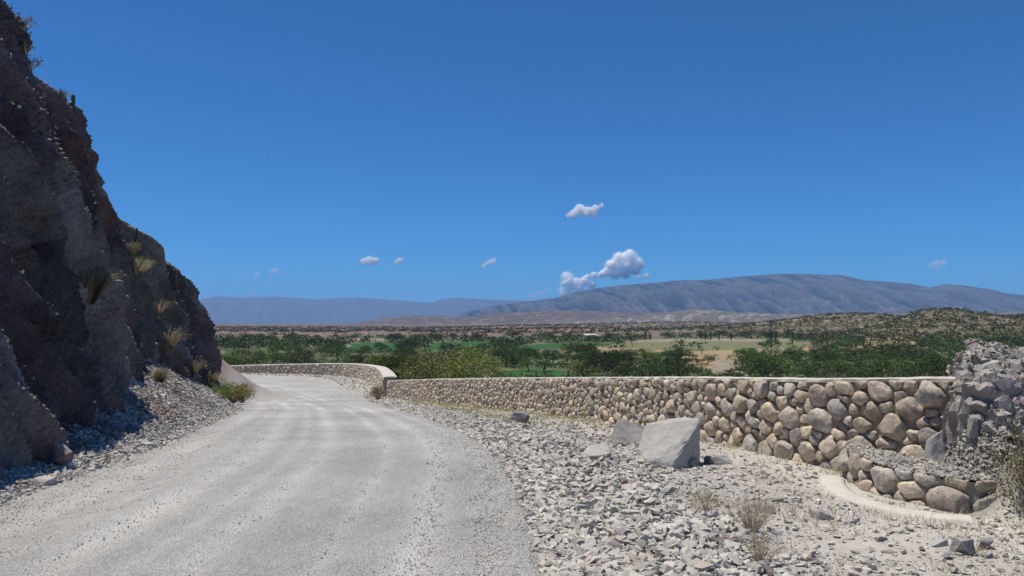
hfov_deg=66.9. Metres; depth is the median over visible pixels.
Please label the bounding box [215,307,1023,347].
woodland
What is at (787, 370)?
tree
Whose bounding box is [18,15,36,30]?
dry shrub
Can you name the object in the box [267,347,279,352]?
tree
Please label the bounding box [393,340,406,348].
tree
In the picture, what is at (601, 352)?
tree
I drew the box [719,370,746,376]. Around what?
tree
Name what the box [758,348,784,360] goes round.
tree
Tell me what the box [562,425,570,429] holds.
loose rock
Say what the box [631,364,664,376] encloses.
tree
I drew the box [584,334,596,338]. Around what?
house
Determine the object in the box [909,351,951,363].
tree
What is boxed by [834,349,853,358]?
tree
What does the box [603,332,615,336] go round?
tree
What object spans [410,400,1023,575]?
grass
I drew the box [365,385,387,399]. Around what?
bush
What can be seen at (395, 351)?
tree
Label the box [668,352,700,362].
tree
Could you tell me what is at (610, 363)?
tree
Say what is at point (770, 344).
tree
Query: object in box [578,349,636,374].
tree
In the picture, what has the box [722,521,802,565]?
dry shrub
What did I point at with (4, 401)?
ledge debris
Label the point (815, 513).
rock
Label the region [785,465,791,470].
rock
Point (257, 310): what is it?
mountains
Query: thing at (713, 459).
rock
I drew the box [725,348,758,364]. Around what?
tree
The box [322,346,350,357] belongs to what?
tree
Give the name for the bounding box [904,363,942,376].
tree
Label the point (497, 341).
tree
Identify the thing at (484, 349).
tree
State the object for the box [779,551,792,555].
loose rock
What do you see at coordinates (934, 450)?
shale slab
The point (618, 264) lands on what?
cloud
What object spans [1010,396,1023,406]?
shale slab
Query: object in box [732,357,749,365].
tree
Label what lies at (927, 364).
tree
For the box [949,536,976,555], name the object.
rock
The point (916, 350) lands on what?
tree
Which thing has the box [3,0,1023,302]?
sky
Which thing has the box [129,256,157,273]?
grass tuft
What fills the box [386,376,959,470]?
cobble wall
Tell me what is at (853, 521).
rock
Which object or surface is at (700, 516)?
loose rock
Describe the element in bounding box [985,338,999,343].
tree
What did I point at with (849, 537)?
loose rock
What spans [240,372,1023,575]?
shale rubble
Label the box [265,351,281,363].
tree
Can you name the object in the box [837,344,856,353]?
tree
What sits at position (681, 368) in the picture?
tree
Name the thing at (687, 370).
tree
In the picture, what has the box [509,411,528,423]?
rock
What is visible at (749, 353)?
tree
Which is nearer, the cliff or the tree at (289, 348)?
the cliff
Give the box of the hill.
[939,339,1023,452]
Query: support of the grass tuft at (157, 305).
on the cliff
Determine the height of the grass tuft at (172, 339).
0.727 m
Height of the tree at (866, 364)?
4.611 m
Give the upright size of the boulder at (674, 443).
0.553 m
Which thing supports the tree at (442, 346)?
on the ground at (654, 343)
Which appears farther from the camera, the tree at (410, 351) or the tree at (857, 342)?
the tree at (857, 342)
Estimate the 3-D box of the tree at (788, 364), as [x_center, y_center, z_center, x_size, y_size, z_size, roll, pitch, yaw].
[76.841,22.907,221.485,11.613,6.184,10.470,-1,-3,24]
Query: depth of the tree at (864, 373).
190.05 m
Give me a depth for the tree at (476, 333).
732.29 m
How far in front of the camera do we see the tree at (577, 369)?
211.79 m
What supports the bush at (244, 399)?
on the ground at (654, 343)
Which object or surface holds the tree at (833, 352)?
on the ground at (654, 343)
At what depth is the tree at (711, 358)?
282.52 m
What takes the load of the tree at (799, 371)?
on the ground at (654, 343)
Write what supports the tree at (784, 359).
on the ground at (654, 343)
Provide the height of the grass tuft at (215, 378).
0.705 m
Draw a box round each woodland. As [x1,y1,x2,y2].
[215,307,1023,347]
[220,344,1021,377]
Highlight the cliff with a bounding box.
[0,0,230,477]
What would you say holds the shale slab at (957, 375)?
on the hill
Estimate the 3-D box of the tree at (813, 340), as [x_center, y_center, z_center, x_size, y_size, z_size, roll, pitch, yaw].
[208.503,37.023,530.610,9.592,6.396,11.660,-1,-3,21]
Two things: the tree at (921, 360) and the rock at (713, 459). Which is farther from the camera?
the tree at (921, 360)
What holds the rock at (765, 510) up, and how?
on the ground at (654, 343)
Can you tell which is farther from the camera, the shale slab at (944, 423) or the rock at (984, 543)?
the shale slab at (944, 423)
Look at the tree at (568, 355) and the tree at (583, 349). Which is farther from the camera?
the tree at (583, 349)
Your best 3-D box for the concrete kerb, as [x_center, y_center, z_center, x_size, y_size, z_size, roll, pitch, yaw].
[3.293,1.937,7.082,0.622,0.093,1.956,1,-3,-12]
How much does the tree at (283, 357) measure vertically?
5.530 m
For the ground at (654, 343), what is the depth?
10.07 m
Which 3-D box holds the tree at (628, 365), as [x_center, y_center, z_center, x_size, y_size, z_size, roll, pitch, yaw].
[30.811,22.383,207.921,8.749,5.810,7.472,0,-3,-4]
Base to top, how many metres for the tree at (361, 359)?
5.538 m
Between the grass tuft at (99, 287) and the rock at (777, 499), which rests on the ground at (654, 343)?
the rock at (777, 499)
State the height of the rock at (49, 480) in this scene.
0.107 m
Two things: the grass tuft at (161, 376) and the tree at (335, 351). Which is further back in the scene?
the tree at (335, 351)
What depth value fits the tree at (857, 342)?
462.45 m
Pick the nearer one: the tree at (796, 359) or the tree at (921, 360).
the tree at (921, 360)
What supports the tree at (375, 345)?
on the ground at (654, 343)
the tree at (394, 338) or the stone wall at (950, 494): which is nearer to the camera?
the stone wall at (950, 494)
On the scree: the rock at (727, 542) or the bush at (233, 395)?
the bush at (233, 395)
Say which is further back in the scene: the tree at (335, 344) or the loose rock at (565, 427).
the tree at (335, 344)
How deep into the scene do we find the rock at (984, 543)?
5.50 m
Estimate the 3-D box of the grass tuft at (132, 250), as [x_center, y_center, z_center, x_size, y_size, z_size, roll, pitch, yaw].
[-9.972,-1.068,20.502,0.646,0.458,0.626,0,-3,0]
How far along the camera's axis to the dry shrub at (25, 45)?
11.91 m
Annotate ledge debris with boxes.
[0,1,214,456]
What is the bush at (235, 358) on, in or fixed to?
on the ground at (654, 343)
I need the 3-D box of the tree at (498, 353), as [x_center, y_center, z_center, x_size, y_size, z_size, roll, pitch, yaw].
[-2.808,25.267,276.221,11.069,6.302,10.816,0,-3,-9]
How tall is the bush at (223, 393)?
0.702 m
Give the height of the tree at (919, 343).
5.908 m
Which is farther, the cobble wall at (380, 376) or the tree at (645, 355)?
the tree at (645, 355)
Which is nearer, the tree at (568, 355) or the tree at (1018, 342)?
the tree at (568, 355)
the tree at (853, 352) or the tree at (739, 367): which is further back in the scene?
the tree at (853, 352)
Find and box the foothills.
[352,310,1023,323]
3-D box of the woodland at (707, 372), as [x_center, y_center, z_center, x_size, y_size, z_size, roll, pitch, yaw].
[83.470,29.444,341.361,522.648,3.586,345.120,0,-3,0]
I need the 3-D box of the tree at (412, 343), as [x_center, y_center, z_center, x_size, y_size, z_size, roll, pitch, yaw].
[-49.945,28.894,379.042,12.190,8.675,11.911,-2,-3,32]
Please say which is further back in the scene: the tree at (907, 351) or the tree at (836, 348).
the tree at (836, 348)
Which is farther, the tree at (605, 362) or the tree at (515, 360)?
the tree at (515, 360)
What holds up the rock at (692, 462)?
on the ground at (654, 343)
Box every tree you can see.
[228,343,240,350]
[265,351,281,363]
[267,345,283,350]
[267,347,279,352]
[274,352,294,362]
[283,343,307,352]
[287,353,317,363]
[290,347,318,360]
[315,341,345,355]
[315,344,339,353]
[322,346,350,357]
[342,354,368,363]
[347,354,362,362]
[348,346,371,354]
[371,342,389,352]
[386,333,405,339]
[388,346,411,355]
[391,346,420,358]
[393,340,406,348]
[393,351,448,379]
[398,348,483,379]
[400,338,419,348]
[434,340,507,378]
[439,342,455,348]
[448,344,464,349]
[467,343,489,349]
[471,332,485,339]
[474,346,495,354]
[487,338,501,346]
[489,348,513,356]
[492,350,515,365]
[494,352,513,366]
[501,354,526,367]
[516,348,541,359]
[517,357,539,371]
[533,358,552,371]
[541,349,565,364]
[556,352,579,363]
[564,341,587,350]
[564,360,599,376]
[566,343,600,354]
[571,354,585,361]
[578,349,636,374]
[582,349,605,366]
[598,348,641,363]
[598,357,625,372]
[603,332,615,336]
[611,366,646,376]
[612,361,636,373]
[624,336,639,343]
[624,349,639,355]
[629,358,678,376]
[630,348,654,359]
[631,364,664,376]
[640,350,660,358]
[653,356,708,376]
[656,346,696,358]
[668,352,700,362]
[672,362,699,376]
[679,333,691,339]
[701,356,714,364]
[712,331,726,335]
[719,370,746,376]
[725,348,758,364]
[729,359,765,373]
[730,348,763,364]
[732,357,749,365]
[743,356,786,376]
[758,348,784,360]
[760,338,781,350]
[764,358,797,375]
[764,363,792,377]
[766,355,800,368]
[781,350,796,355]
[782,345,803,351]
[783,357,812,371]
[789,349,809,362]
[793,364,818,377]
[804,361,827,370]
[807,346,830,356]
[808,353,827,362]
[810,337,823,345]
[811,363,853,376]
[812,349,842,365]
[813,367,841,377]
[815,351,841,363]
[819,337,827,344]
[820,357,862,370]
[821,344,835,350]
[828,347,850,355]
[830,342,844,347]
[832,357,865,372]
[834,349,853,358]
[836,365,886,377]
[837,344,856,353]
[841,349,859,356]
[847,340,864,346]
[853,344,888,359]
[856,349,876,357]
[858,346,906,360]
[858,362,884,370]
[860,352,891,365]
[867,360,899,375]
[880,356,914,371]
[884,344,903,351]
[885,367,916,377]
[889,348,924,361]
[891,354,950,375]
[900,343,916,349]
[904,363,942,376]
[905,347,927,354]
[908,355,952,376]
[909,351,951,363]
[914,340,934,348]
[922,342,935,349]
[929,358,953,373]
[934,361,953,375]
[941,343,965,357]
[943,347,965,356]
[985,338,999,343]
[1007,340,1022,347]
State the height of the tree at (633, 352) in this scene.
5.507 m
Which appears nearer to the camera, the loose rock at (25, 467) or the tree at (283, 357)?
the loose rock at (25, 467)
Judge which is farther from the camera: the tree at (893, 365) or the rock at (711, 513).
the tree at (893, 365)
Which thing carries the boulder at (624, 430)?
on the ground at (654, 343)
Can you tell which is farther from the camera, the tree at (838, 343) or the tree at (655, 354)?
the tree at (838, 343)
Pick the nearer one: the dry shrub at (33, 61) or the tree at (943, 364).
the dry shrub at (33, 61)
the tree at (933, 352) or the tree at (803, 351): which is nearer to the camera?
the tree at (933, 352)
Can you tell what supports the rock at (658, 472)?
on the ground at (654, 343)
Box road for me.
[0,377,541,575]
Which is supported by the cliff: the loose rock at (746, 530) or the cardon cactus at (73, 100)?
the cardon cactus at (73, 100)
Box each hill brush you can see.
[214,311,902,332]
[695,307,1023,341]
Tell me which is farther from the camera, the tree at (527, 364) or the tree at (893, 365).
the tree at (527, 364)
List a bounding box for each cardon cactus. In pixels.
[71,94,74,108]
[135,228,137,242]
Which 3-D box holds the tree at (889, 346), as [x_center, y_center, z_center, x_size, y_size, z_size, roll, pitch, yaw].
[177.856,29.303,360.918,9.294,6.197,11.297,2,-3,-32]
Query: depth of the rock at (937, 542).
5.59 m
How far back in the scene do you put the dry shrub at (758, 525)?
5.93 m
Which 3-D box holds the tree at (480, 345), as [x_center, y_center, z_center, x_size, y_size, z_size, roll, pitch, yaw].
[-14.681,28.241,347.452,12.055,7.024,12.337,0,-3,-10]
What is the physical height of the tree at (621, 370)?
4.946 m
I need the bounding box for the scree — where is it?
[0,359,244,509]
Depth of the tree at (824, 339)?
557.97 m
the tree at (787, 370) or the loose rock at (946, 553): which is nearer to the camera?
the loose rock at (946, 553)
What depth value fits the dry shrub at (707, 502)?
6.46 m
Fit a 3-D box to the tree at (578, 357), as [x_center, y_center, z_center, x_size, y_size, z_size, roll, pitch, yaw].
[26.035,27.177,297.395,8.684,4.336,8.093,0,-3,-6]
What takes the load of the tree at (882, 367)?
on the ground at (654, 343)
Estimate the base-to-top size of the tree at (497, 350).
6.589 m
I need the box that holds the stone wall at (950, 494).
[836,440,1004,513]
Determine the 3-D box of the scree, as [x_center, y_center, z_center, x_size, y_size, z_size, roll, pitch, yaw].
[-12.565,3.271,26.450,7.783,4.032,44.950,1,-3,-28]
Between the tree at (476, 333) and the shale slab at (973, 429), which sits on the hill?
the shale slab at (973, 429)
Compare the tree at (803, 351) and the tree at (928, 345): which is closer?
the tree at (803, 351)
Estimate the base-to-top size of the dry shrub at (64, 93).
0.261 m
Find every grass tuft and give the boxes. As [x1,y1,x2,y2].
[78,265,122,303]
[126,239,141,256]
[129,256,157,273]
[151,365,173,383]
[152,300,172,313]
[161,326,191,349]
[185,356,211,377]
[205,371,223,387]
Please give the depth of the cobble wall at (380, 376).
61.91 m
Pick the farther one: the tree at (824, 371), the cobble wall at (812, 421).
the tree at (824, 371)
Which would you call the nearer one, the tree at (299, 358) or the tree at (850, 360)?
the tree at (850, 360)
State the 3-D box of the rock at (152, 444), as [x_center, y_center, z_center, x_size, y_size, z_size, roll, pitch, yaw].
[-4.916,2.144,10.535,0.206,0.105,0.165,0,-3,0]
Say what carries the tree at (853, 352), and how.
on the ground at (654, 343)
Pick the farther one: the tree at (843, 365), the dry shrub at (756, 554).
the tree at (843, 365)
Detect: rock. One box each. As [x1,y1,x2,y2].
[13,465,29,473]
[33,476,56,485]
[49,442,71,464]
[61,460,74,468]
[142,442,157,447]
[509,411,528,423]
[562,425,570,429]
[582,443,610,460]
[615,441,626,445]
[653,471,663,475]
[688,458,696,466]
[694,514,707,518]
[704,454,733,464]
[706,510,717,517]
[725,540,741,550]
[727,532,744,542]
[737,528,749,533]
[757,504,775,513]
[770,497,787,501]
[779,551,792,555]
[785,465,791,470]
[808,506,834,519]
[842,519,860,523]
[843,534,854,539]
[874,536,887,541]
[928,538,948,546]
[941,549,951,557]
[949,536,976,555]
[979,537,993,549]
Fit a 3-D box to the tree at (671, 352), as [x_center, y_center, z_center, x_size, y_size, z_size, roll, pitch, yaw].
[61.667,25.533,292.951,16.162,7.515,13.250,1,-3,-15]
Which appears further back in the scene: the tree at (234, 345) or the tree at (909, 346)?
the tree at (234, 345)
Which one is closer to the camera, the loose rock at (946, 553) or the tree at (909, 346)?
the loose rock at (946, 553)
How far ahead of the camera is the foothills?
6359.90 m
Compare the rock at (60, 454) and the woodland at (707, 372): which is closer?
the rock at (60, 454)
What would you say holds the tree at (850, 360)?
on the ground at (654, 343)
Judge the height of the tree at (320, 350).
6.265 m
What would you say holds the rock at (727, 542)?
on the ground at (654, 343)
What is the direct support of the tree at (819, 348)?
on the ground at (654, 343)
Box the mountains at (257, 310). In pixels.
[199,296,524,323]
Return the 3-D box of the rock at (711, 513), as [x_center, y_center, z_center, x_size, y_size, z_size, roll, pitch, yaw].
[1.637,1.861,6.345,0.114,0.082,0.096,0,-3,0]
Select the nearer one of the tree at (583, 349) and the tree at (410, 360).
the tree at (410, 360)
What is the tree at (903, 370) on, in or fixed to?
on the ground at (654, 343)
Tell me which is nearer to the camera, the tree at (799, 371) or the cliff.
the cliff
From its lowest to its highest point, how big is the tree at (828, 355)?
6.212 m
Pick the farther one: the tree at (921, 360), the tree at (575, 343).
the tree at (575, 343)
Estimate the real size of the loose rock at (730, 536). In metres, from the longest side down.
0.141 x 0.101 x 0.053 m
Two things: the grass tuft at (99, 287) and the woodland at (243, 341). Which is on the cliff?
the grass tuft at (99, 287)
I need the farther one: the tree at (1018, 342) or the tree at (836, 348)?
the tree at (1018, 342)
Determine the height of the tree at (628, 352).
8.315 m
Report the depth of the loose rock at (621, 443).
10.69 m
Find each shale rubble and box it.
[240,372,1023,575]
[844,338,1023,480]
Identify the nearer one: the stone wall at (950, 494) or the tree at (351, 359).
the stone wall at (950, 494)
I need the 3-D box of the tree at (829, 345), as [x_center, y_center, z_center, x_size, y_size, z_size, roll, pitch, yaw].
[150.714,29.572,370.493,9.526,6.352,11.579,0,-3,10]
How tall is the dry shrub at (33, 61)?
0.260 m
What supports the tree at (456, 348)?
on the ground at (654, 343)
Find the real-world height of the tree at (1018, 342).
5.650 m
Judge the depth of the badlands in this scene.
4800.66 m
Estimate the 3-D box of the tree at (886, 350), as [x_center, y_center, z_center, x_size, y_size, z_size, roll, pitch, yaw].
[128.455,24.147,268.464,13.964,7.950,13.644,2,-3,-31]
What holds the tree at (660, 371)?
on the ground at (654, 343)
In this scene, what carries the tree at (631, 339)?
on the ground at (654, 343)
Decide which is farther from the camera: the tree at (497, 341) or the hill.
the tree at (497, 341)
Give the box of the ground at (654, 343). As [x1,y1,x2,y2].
[0,309,1023,575]
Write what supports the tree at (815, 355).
on the ground at (654, 343)
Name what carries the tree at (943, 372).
on the ground at (654, 343)
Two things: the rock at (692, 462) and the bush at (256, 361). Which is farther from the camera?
the bush at (256, 361)
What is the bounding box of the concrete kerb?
[818,475,973,524]
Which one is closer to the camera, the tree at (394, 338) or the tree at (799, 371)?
the tree at (799, 371)
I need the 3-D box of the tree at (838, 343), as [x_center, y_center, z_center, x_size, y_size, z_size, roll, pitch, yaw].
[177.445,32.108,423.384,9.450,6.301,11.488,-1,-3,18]
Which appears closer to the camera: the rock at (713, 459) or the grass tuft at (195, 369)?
the rock at (713, 459)
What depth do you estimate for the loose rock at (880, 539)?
5.70 m
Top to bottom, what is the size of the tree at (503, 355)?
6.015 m
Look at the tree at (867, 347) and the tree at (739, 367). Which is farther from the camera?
the tree at (867, 347)
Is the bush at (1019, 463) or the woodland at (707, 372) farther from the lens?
the woodland at (707, 372)
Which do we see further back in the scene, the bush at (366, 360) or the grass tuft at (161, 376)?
the bush at (366, 360)
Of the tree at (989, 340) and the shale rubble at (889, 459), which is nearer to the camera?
the shale rubble at (889, 459)
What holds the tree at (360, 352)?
on the ground at (654, 343)
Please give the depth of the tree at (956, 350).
314.11 m
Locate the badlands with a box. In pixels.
[531,309,823,323]
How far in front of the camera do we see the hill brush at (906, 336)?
749.38 m
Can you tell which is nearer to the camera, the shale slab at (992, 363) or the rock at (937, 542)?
the rock at (937, 542)
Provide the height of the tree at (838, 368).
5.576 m
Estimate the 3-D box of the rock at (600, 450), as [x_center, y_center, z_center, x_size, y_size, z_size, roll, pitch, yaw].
[0.938,1.858,8.652,0.344,0.226,0.251,0,-3,0]
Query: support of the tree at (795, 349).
on the ground at (654, 343)
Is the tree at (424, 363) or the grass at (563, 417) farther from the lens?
the tree at (424, 363)
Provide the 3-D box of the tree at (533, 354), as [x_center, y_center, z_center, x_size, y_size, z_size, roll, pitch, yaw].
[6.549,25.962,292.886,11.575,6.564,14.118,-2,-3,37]
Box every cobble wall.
[231,363,396,396]
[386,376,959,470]
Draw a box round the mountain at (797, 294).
[454,274,1023,316]
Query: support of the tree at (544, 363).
on the ground at (654, 343)
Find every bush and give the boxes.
[206,377,236,398]
[216,381,254,403]
[220,347,251,364]
[230,378,257,402]
[240,344,273,364]
[361,354,398,378]
[363,354,422,379]
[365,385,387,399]
[976,407,1023,513]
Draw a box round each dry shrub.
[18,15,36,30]
[19,55,43,70]
[20,38,35,54]
[58,89,71,98]
[686,486,732,512]
[717,474,789,532]
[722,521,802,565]
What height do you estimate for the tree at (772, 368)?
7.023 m
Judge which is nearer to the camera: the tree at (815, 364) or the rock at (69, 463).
the rock at (69, 463)
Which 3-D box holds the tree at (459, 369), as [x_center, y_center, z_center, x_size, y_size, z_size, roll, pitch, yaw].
[-2.457,6.895,48.652,5.375,7.195,4.249,-1,-3,29]
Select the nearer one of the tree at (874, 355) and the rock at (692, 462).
the rock at (692, 462)
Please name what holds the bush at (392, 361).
on the ground at (654, 343)
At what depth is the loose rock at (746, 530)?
5.89 m
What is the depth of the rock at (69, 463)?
8.45 m
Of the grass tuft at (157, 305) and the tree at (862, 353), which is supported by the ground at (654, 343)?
the tree at (862, 353)
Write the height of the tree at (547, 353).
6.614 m
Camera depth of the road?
6.80 m
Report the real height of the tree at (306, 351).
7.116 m
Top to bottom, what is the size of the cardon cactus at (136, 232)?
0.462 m
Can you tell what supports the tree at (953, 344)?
on the ground at (654, 343)
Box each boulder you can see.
[610,419,642,443]
[639,417,699,468]
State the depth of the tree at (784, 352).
291.40 m
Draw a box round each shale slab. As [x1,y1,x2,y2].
[924,430,946,462]
[942,406,948,449]
[955,369,972,381]
[967,413,978,439]
[981,359,1001,368]
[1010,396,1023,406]
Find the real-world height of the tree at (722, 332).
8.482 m
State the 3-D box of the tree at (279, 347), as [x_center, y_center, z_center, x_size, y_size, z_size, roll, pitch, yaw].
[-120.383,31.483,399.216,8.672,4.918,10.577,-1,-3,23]

